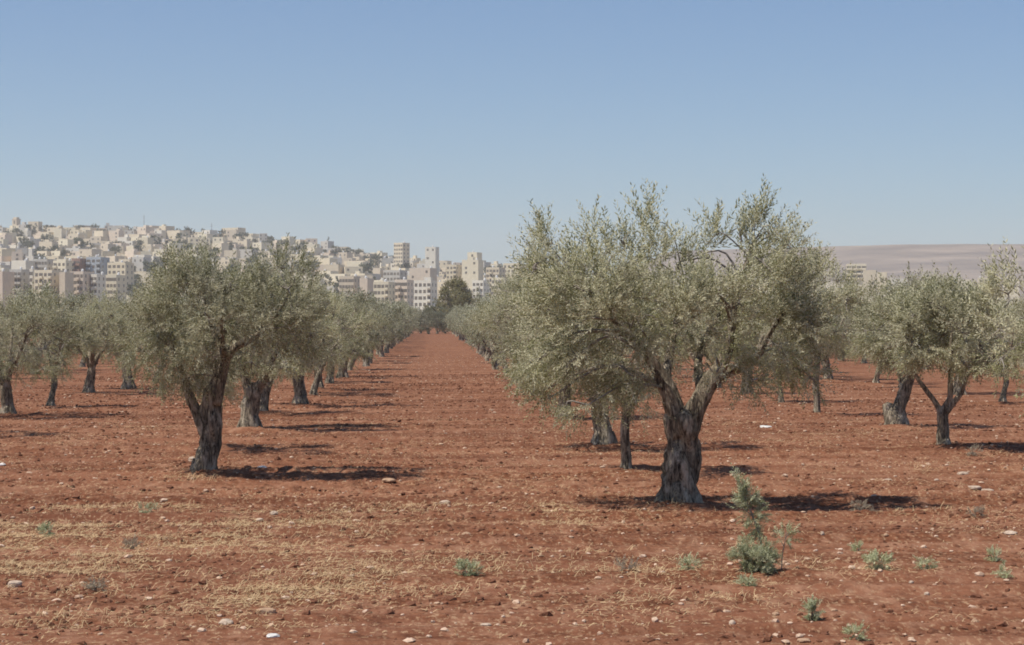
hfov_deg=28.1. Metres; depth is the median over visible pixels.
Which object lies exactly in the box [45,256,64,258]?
hillside house
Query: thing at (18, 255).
hillside house
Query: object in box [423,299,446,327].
broadleaf tree
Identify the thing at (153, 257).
hillside house
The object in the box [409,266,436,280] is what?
apartment block
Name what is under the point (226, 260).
hillside house
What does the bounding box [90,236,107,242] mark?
hillside house
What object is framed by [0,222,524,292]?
distant houses
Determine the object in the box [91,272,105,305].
apartment block
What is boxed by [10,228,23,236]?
town tree
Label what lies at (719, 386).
olive tree
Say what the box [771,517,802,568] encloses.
olive sapling
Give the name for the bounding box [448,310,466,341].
olive tree
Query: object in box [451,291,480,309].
broadleaf tree
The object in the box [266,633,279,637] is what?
plastic scrap
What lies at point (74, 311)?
olive tree
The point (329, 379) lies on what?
olive tree
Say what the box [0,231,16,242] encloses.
hillside house
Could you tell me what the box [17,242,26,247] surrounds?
hillside house
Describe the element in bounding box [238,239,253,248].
hillside house
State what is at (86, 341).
olive tree
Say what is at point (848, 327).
olive tree
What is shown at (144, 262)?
town tree
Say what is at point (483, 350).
olive tree
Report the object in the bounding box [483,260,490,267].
hillside house
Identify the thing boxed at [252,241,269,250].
hillside house
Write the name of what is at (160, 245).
hillside house
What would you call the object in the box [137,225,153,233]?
hillside house
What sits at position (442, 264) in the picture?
hillside house
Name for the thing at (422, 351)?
ground
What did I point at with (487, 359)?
olive tree
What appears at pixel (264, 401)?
olive tree
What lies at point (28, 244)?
town tree
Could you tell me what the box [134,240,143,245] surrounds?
town tree
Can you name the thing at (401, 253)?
tower block
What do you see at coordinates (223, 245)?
hillside house
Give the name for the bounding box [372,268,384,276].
hillside house
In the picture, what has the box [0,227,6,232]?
hillside house
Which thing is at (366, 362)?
olive tree
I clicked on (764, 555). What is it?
weed bush
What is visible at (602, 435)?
olive tree
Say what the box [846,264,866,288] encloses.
apartment block
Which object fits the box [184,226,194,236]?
town tree
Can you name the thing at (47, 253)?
hillside house
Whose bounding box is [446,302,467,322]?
olive tree
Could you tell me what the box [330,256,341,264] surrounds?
hillside house
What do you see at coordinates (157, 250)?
hillside house
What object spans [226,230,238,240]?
hillside house
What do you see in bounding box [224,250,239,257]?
hillside house
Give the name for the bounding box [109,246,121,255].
town tree
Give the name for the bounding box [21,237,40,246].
hillside house
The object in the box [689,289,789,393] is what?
olive tree
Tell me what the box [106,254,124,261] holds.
hillside house
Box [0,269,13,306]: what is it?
apartment block
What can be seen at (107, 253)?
hillside house
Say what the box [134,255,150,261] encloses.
hillside house
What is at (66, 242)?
hillside house
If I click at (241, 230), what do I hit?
hillside house
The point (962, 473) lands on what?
field stone
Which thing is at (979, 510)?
dry shrub
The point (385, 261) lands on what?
hillside house
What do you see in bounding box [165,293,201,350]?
olive tree
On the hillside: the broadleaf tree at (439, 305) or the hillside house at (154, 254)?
the hillside house at (154, 254)
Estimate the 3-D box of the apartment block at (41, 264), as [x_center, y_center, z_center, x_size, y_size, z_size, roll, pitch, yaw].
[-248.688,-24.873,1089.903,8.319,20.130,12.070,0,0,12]
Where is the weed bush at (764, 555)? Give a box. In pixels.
[724,531,782,573]
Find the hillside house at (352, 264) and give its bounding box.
[347,262,366,266]
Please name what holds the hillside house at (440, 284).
on the hillside
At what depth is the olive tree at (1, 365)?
49.14 m
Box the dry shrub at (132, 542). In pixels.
[121,534,141,548]
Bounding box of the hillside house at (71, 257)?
[65,256,85,258]
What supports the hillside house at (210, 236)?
on the hillside
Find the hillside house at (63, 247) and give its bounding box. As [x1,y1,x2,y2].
[58,246,71,248]
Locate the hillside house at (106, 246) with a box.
[101,242,115,250]
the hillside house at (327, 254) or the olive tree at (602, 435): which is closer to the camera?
the olive tree at (602, 435)
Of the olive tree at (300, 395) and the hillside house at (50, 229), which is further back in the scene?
the hillside house at (50, 229)
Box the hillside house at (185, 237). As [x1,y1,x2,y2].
[174,236,187,242]
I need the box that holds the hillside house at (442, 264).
[439,261,449,267]
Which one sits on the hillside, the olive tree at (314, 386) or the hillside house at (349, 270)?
the hillside house at (349, 270)
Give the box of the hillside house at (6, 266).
[0,263,10,267]
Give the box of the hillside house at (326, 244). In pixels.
[321,240,333,248]
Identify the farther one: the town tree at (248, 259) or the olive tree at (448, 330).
the town tree at (248, 259)
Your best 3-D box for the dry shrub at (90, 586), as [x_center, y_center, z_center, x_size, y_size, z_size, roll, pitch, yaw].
[-4.303,2.697,21.173,0.282,0.184,0.323,0,0,0]
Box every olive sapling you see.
[726,462,774,545]
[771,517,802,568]
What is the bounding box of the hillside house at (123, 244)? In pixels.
[102,243,129,250]
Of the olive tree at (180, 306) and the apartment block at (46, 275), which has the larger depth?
the apartment block at (46, 275)
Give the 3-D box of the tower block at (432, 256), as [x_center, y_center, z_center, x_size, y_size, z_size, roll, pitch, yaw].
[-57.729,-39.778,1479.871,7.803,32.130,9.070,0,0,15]
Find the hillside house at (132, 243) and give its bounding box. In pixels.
[121,241,137,245]
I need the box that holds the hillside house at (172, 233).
[167,230,189,240]
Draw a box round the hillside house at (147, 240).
[139,236,153,245]
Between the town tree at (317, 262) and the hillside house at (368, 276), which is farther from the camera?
the town tree at (317, 262)
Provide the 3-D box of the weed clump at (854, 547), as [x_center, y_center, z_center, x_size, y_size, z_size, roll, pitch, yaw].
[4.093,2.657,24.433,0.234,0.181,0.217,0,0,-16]
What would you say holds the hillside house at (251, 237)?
on the hillside
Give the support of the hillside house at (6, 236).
on the hillside
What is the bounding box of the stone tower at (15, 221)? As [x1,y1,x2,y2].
[12,217,20,225]
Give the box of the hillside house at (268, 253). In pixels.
[258,249,275,256]
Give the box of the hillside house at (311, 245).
[304,242,319,247]
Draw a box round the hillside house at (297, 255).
[287,253,305,260]
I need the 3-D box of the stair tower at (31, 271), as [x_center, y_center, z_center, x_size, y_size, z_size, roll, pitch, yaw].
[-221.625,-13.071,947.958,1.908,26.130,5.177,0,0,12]
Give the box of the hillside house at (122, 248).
[116,244,123,253]
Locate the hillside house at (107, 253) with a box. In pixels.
[102,249,113,256]
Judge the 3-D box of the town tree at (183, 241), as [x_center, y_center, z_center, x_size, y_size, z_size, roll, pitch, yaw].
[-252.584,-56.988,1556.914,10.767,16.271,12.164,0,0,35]
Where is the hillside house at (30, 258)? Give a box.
[23,254,42,260]
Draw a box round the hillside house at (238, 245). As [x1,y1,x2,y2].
[232,244,243,249]
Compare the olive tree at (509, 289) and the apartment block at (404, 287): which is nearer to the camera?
the olive tree at (509, 289)
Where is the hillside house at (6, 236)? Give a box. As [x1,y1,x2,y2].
[0,233,11,242]
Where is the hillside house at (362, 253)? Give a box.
[356,252,374,257]
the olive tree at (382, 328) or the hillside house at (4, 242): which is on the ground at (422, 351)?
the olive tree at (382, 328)
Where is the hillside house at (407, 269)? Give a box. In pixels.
[392,268,408,270]
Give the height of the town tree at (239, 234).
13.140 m
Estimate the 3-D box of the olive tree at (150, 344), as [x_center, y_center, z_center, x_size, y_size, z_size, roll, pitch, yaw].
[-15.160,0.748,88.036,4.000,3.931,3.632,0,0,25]
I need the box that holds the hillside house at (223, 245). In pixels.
[212,241,228,255]
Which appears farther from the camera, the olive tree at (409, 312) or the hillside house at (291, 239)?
the hillside house at (291, 239)
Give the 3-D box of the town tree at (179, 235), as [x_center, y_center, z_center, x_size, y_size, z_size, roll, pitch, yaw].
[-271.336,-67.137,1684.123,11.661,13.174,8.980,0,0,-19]
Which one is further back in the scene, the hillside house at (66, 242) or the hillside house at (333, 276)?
the hillside house at (66, 242)
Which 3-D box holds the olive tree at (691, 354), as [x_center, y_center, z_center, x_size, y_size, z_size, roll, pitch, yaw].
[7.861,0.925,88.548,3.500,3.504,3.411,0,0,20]
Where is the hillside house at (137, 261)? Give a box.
[132,255,149,270]
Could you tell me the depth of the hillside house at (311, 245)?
1726.77 m
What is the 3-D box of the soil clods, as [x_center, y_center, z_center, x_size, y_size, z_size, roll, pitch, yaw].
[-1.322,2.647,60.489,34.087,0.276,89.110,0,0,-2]
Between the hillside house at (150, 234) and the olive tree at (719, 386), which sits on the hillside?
the hillside house at (150, 234)
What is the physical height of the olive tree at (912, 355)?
4.083 m
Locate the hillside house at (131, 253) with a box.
[125,249,140,258]
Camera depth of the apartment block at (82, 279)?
949.21 m
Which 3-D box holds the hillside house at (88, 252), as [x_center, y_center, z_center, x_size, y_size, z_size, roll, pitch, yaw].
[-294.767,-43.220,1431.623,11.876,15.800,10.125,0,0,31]
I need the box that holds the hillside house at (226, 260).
[217,257,235,269]
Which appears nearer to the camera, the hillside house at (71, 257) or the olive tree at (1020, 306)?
the olive tree at (1020, 306)
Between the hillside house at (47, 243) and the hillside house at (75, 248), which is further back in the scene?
the hillside house at (47, 243)
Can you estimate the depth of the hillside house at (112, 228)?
1759.16 m
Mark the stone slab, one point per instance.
(975, 487)
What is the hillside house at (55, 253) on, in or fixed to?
on the hillside
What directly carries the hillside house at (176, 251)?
on the hillside
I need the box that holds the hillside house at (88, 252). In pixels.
[79,249,101,256]
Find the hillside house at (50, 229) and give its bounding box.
[47,226,63,231]
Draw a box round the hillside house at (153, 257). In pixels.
[151,255,159,264]
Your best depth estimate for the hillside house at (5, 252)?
1428.07 m
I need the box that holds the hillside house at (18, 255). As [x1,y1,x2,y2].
[12,249,22,259]
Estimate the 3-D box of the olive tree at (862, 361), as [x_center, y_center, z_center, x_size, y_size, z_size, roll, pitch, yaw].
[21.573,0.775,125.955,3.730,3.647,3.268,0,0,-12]
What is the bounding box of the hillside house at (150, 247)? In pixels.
[141,244,157,251]
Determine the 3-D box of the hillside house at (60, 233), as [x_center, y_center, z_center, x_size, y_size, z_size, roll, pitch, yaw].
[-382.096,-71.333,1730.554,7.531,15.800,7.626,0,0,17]
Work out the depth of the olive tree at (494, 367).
110.43 m
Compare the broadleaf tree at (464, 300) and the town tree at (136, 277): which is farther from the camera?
the town tree at (136, 277)
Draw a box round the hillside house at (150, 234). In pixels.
[147,233,161,241]
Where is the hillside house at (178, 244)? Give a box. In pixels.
[168,243,184,247]
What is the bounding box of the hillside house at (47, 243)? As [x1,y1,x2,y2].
[39,240,57,248]
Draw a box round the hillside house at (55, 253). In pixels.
[51,251,67,255]
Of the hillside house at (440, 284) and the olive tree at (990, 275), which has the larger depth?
the hillside house at (440, 284)
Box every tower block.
[394,241,409,267]
[425,245,438,275]
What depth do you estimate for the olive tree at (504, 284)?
88.08 m
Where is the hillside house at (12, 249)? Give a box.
[0,248,14,254]
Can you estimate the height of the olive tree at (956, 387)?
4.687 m
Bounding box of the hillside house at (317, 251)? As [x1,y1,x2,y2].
[306,248,322,254]
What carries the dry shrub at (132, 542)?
on the ground at (422, 351)
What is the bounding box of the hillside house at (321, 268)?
[315,264,330,270]
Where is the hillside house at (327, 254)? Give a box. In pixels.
[320,252,333,255]
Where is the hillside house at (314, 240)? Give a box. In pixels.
[306,238,316,243]
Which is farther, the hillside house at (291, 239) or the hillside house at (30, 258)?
the hillside house at (291, 239)
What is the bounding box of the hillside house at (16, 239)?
[15,236,27,242]
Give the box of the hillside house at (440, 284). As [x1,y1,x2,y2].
[437,280,446,293]
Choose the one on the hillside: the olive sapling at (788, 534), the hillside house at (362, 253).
the hillside house at (362, 253)
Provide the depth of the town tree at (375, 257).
1654.43 m
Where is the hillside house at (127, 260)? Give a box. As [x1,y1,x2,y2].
[119,257,131,261]
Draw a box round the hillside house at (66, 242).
[60,239,73,245]
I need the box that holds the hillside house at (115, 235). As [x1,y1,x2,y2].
[109,229,123,240]
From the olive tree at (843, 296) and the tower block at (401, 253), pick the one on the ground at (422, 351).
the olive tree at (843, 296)
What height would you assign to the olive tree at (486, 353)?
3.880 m
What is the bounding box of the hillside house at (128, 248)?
[126,246,139,250]
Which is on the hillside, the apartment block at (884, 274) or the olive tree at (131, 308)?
the apartment block at (884, 274)
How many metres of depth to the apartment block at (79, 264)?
1089.10 m
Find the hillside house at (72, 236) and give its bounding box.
[68,233,83,239]
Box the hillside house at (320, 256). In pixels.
[308,254,327,258]
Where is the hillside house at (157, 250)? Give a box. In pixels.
[154,247,166,251]
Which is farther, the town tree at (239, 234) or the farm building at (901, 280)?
the town tree at (239, 234)
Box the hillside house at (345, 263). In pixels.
[344,261,369,266]
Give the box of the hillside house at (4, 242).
[0,237,8,245]
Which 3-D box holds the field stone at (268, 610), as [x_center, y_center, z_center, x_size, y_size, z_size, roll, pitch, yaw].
[-2.377,2.797,19.820,0.184,0.071,0.147,0,0,-18]
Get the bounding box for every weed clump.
[35,521,54,536]
[137,501,159,512]
[453,557,484,575]
[615,555,640,570]
[675,552,703,569]
[733,573,757,585]
[799,595,824,620]
[841,620,870,639]
[847,538,866,551]
[861,548,895,570]
[914,556,939,569]
[984,544,1002,561]
[990,559,1014,577]
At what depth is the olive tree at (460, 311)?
197.95 m
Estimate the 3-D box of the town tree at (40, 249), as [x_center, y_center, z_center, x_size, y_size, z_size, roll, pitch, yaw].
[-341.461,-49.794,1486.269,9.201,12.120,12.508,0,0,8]
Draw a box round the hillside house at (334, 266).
[323,262,343,273]
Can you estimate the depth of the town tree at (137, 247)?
1524.80 m
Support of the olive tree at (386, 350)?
on the ground at (422, 351)
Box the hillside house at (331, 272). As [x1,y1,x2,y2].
[319,269,337,278]
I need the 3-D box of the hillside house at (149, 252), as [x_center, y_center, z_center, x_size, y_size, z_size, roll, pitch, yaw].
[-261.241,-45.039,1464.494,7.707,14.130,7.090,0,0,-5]
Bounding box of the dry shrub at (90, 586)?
[82,575,108,590]
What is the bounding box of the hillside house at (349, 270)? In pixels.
[344,267,362,273]
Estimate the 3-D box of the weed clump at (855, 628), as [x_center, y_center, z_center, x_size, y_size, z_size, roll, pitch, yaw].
[2.979,2.672,17.777,0.214,0.205,0.263,0,0,-37]
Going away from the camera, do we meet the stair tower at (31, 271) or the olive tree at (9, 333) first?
the olive tree at (9, 333)
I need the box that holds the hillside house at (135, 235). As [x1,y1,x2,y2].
[129,234,145,236]
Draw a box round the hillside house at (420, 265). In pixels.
[417,264,424,267]
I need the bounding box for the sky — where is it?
[0,0,1023,278]
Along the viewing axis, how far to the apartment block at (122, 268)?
1084.65 m
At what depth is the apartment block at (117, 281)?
969.42 m
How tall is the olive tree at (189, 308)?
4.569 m
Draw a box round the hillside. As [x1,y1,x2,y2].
[34,235,1023,323]
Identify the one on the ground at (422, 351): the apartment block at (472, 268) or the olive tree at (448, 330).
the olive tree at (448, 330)
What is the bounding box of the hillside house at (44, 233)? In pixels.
[40,232,53,239]
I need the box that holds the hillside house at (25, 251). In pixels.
[15,247,27,255]
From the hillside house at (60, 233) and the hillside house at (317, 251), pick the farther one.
the hillside house at (60, 233)
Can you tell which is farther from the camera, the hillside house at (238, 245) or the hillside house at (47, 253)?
the hillside house at (238, 245)
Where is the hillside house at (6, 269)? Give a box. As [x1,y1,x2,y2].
[0,265,10,271]
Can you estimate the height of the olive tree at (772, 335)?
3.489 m
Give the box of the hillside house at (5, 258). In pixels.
[0,256,10,261]
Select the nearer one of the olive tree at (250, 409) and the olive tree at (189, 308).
the olive tree at (250, 409)
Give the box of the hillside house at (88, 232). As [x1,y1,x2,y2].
[70,229,90,238]
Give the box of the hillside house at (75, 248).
[66,246,87,250]
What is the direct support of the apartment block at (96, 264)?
on the hillside
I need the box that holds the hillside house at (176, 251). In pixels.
[168,248,184,255]
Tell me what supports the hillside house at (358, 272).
on the hillside
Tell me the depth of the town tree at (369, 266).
1416.20 m
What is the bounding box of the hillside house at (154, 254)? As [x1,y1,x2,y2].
[152,252,167,257]
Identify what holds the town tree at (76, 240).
on the hillside
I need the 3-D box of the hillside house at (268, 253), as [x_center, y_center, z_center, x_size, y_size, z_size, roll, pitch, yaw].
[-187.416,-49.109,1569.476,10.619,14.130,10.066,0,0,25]
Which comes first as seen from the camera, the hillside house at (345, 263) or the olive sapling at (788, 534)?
the olive sapling at (788, 534)
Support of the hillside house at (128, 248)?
on the hillside
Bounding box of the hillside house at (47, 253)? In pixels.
[37,251,50,255]
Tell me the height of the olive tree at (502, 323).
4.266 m
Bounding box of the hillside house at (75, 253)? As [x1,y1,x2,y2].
[68,251,78,255]
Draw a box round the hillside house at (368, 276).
[357,275,372,278]
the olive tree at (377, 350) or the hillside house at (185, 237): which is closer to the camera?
the olive tree at (377, 350)
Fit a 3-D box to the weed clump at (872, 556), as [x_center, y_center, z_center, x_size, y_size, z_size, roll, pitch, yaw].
[4.035,2.611,22.515,0.415,0.260,0.359,0,0,0]
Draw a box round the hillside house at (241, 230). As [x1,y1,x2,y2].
[222,228,245,235]
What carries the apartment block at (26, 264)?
on the hillside
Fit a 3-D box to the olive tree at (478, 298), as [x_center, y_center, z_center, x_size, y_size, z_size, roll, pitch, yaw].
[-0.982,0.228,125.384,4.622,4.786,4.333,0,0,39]
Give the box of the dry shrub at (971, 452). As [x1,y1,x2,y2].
[965,443,982,455]
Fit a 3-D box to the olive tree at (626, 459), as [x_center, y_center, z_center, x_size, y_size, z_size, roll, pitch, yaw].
[1.957,0.885,36.853,2.903,3.888,2.874,0,0,-37]
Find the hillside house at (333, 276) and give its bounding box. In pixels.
[329,274,350,280]
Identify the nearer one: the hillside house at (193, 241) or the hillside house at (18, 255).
the hillside house at (18, 255)
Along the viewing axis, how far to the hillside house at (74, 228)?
1798.92 m
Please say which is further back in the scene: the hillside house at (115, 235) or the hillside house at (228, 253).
the hillside house at (115, 235)
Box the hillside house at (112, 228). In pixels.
[108,225,121,230]
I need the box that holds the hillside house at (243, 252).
[239,249,257,257]
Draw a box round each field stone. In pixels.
[8,580,21,587]
[218,619,233,624]
[257,607,275,613]
[382,478,395,482]
[480,623,491,625]
[797,638,810,642]
[957,471,968,474]
[1003,530,1017,534]
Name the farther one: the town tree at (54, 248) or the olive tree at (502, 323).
the town tree at (54, 248)
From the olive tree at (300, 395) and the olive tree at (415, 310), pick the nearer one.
the olive tree at (300, 395)
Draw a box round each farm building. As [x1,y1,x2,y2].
[889,278,906,296]
[953,280,971,289]
[977,276,996,294]
[1003,279,1018,296]
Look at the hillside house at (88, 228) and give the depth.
1797.30 m
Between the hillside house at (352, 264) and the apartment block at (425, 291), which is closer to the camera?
the apartment block at (425, 291)
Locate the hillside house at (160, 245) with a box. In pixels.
[153,244,166,248]
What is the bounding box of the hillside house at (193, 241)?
[189,238,209,246]
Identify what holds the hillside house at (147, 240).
on the hillside
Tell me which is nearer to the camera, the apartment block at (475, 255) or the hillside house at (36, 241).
the apartment block at (475, 255)
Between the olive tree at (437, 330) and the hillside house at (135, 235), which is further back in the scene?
the hillside house at (135, 235)
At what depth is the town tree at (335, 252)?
1680.28 m
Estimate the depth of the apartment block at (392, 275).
1174.60 m
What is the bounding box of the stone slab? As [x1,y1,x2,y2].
[968,486,981,489]
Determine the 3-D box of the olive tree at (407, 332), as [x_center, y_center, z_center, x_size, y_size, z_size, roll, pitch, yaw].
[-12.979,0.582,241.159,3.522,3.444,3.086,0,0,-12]
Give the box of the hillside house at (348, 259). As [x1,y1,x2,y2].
[342,258,355,264]
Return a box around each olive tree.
[0,280,81,413]
[0,306,104,405]
[0,308,38,368]
[0,320,6,359]
[0,322,14,389]
[3,281,75,373]
[24,301,85,364]
[29,288,139,392]
[54,292,103,353]
[57,289,118,366]
[73,281,186,388]
[97,231,336,471]
[106,295,150,355]
[123,305,189,381]
[130,294,282,437]
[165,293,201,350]
[173,292,211,363]
[221,257,336,426]
[226,307,340,410]
[241,282,377,403]
[282,299,376,394]
[301,278,372,387]
[317,304,370,382]
[326,291,394,377]
[328,287,389,370]
[335,313,370,364]
[348,288,403,366]
[357,303,391,363]
[361,293,396,347]
[364,305,392,342]
[367,296,417,348]
[368,306,406,356]
[376,323,390,354]
[384,299,412,352]
[390,302,419,343]
[398,301,421,338]
[402,317,416,340]
[417,304,443,333]
[418,311,432,332]
[423,310,445,333]
[430,306,452,332]
[439,308,453,333]
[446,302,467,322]
[446,314,461,339]
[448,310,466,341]
[450,305,461,337]
[450,317,463,340]
[452,309,472,345]
[453,305,485,356]
[456,305,481,354]
[457,287,507,359]
[457,304,474,346]
[459,305,489,358]
[463,296,514,372]
[464,263,538,388]
[465,271,527,380]
[468,295,526,365]
[468,326,502,360]
[470,306,515,369]
[474,283,588,395]
[483,307,520,339]
[489,273,633,416]
[494,174,851,502]
[505,252,712,444]
[523,266,713,468]
[664,322,725,381]
[680,299,767,387]
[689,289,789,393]
[736,312,825,402]
[762,240,870,412]
[804,321,857,365]
[811,291,871,378]
[831,299,856,360]
[835,310,886,362]
[839,262,963,424]
[840,315,887,382]
[852,313,936,387]
[876,264,1009,443]
[890,273,1022,394]
[956,318,1023,401]
[961,237,1023,469]
[965,293,1023,376]
[1000,301,1023,365]
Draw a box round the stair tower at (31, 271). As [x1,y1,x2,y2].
[29,266,36,293]
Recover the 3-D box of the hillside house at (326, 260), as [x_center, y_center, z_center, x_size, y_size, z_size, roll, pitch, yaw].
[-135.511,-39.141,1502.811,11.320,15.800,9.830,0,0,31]
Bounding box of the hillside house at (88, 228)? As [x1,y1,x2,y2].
[80,227,96,236]
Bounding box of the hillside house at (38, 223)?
[28,221,41,230]
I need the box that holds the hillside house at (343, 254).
[338,251,352,257]
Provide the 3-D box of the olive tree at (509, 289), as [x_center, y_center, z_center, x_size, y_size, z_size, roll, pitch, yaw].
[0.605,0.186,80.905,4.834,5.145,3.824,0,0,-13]
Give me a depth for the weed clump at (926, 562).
22.64 m
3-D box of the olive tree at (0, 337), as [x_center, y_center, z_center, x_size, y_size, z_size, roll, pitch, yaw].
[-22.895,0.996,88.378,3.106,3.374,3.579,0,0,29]
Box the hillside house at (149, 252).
[141,250,151,254]
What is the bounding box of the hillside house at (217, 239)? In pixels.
[213,237,226,242]
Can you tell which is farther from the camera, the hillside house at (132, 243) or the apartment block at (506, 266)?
the hillside house at (132, 243)
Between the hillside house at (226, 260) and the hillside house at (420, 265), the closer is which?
the hillside house at (226, 260)
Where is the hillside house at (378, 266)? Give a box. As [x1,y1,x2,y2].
[365,258,379,267]
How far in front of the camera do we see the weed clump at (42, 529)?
26.03 m
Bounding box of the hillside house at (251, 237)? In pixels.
[243,235,255,240]
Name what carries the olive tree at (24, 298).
on the ground at (422, 351)
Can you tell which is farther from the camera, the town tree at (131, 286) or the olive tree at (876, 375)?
the town tree at (131, 286)
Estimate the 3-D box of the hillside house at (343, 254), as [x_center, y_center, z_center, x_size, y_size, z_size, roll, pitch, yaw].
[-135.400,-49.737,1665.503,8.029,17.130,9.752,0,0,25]
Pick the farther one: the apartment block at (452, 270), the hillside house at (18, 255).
the hillside house at (18, 255)
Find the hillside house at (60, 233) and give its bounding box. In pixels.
[54,228,65,238]
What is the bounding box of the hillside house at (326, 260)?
[317,258,337,264]
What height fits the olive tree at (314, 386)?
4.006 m
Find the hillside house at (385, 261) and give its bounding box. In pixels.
[380,256,393,266]
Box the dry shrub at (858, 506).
[849,499,872,510]
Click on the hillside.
(144, 274)
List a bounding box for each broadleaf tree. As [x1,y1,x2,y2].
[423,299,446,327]
[436,276,474,312]
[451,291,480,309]
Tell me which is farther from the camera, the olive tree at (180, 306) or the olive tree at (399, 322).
the olive tree at (399, 322)
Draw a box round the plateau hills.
[619,244,1023,297]
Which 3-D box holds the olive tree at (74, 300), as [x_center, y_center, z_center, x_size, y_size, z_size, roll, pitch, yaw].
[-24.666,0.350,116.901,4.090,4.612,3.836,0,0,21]
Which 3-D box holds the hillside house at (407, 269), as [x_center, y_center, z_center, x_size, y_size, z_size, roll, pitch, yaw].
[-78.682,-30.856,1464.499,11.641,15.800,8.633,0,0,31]
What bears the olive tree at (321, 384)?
on the ground at (422, 351)
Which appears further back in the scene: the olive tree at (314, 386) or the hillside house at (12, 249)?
the hillside house at (12, 249)
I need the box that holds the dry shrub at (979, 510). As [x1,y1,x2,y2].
[966,505,985,516]
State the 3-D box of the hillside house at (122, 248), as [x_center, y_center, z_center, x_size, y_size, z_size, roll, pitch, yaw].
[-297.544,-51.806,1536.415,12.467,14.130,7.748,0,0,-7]
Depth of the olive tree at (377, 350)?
152.71 m
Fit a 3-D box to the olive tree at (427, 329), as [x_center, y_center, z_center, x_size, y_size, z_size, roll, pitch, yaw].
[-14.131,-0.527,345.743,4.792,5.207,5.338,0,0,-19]
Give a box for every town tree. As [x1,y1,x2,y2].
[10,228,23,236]
[17,236,28,242]
[20,241,32,247]
[25,224,37,236]
[33,246,47,254]
[39,225,47,231]
[39,234,53,241]
[47,244,59,250]
[60,249,72,255]
[73,238,82,243]
[78,241,94,248]
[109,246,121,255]
[126,279,145,299]
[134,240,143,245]
[134,245,145,250]
[134,273,140,283]
[142,259,151,271]
[144,261,163,281]
[150,235,162,243]
[152,257,167,266]
[172,237,186,244]
[175,233,187,238]
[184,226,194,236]
[232,233,244,238]
[243,254,258,269]
[278,239,289,249]
[291,243,307,252]
[311,259,320,271]
[318,274,332,284]
[330,248,340,257]
[332,277,338,292]
[362,261,374,273]
[368,253,381,267]
[396,263,411,267]
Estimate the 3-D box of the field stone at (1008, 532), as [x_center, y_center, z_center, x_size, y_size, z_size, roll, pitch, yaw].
[6.383,2.699,26.253,0.172,0.066,0.175,0,0,44]
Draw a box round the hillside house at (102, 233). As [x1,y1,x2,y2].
[94,231,108,240]
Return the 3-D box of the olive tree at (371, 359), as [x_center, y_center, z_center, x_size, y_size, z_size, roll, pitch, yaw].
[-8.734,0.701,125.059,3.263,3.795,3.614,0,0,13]
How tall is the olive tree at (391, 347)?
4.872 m
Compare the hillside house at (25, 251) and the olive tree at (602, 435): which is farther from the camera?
the hillside house at (25, 251)
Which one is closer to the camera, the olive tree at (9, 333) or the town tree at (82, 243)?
the olive tree at (9, 333)
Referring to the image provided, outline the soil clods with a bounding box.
[0,371,1023,644]
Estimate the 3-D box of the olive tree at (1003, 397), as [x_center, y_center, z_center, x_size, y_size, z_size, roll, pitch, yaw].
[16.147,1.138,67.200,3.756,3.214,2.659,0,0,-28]
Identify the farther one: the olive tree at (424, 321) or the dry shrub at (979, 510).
the olive tree at (424, 321)
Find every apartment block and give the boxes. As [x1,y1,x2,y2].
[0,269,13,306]
[9,267,29,303]
[11,258,34,269]
[33,257,54,269]
[34,268,62,311]
[52,258,73,271]
[59,269,73,303]
[70,269,93,309]
[72,256,85,270]
[85,255,109,274]
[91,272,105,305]
[106,272,125,304]
[107,260,133,294]
[339,274,360,308]
[360,276,373,303]
[373,279,394,305]
[383,268,406,281]
[395,277,413,307]
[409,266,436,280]
[414,277,436,315]
[446,263,461,290]
[462,257,482,289]
[467,250,481,259]
[472,278,489,303]
[486,265,504,295]
[491,275,510,296]
[503,261,523,286]
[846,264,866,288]
[863,270,876,293]
[877,272,886,291]
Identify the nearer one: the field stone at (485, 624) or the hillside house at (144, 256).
the field stone at (485, 624)
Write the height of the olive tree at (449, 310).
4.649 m
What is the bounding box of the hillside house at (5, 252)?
[0,249,10,255]
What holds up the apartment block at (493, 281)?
on the hillside
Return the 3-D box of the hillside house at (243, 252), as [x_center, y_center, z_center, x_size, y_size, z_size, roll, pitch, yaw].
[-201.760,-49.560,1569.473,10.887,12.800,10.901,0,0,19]
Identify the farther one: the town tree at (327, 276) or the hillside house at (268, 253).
the hillside house at (268, 253)
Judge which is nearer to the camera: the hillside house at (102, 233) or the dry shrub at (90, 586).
the dry shrub at (90, 586)
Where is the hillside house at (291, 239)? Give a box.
[281,235,295,244]
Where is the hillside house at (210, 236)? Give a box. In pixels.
[198,233,212,243]
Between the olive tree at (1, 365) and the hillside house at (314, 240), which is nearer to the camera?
the olive tree at (1, 365)
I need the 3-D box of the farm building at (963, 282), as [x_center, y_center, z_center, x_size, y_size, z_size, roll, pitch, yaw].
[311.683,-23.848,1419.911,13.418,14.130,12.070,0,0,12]
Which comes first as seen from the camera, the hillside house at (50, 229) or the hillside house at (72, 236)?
the hillside house at (72, 236)
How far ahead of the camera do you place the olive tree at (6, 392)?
57.78 m
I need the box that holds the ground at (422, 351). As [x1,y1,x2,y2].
[0,325,1023,644]
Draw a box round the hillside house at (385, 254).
[372,251,387,256]
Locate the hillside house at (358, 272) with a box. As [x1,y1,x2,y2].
[351,271,371,275]
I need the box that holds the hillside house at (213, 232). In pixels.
[202,230,217,236]
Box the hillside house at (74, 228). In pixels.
[64,227,78,230]

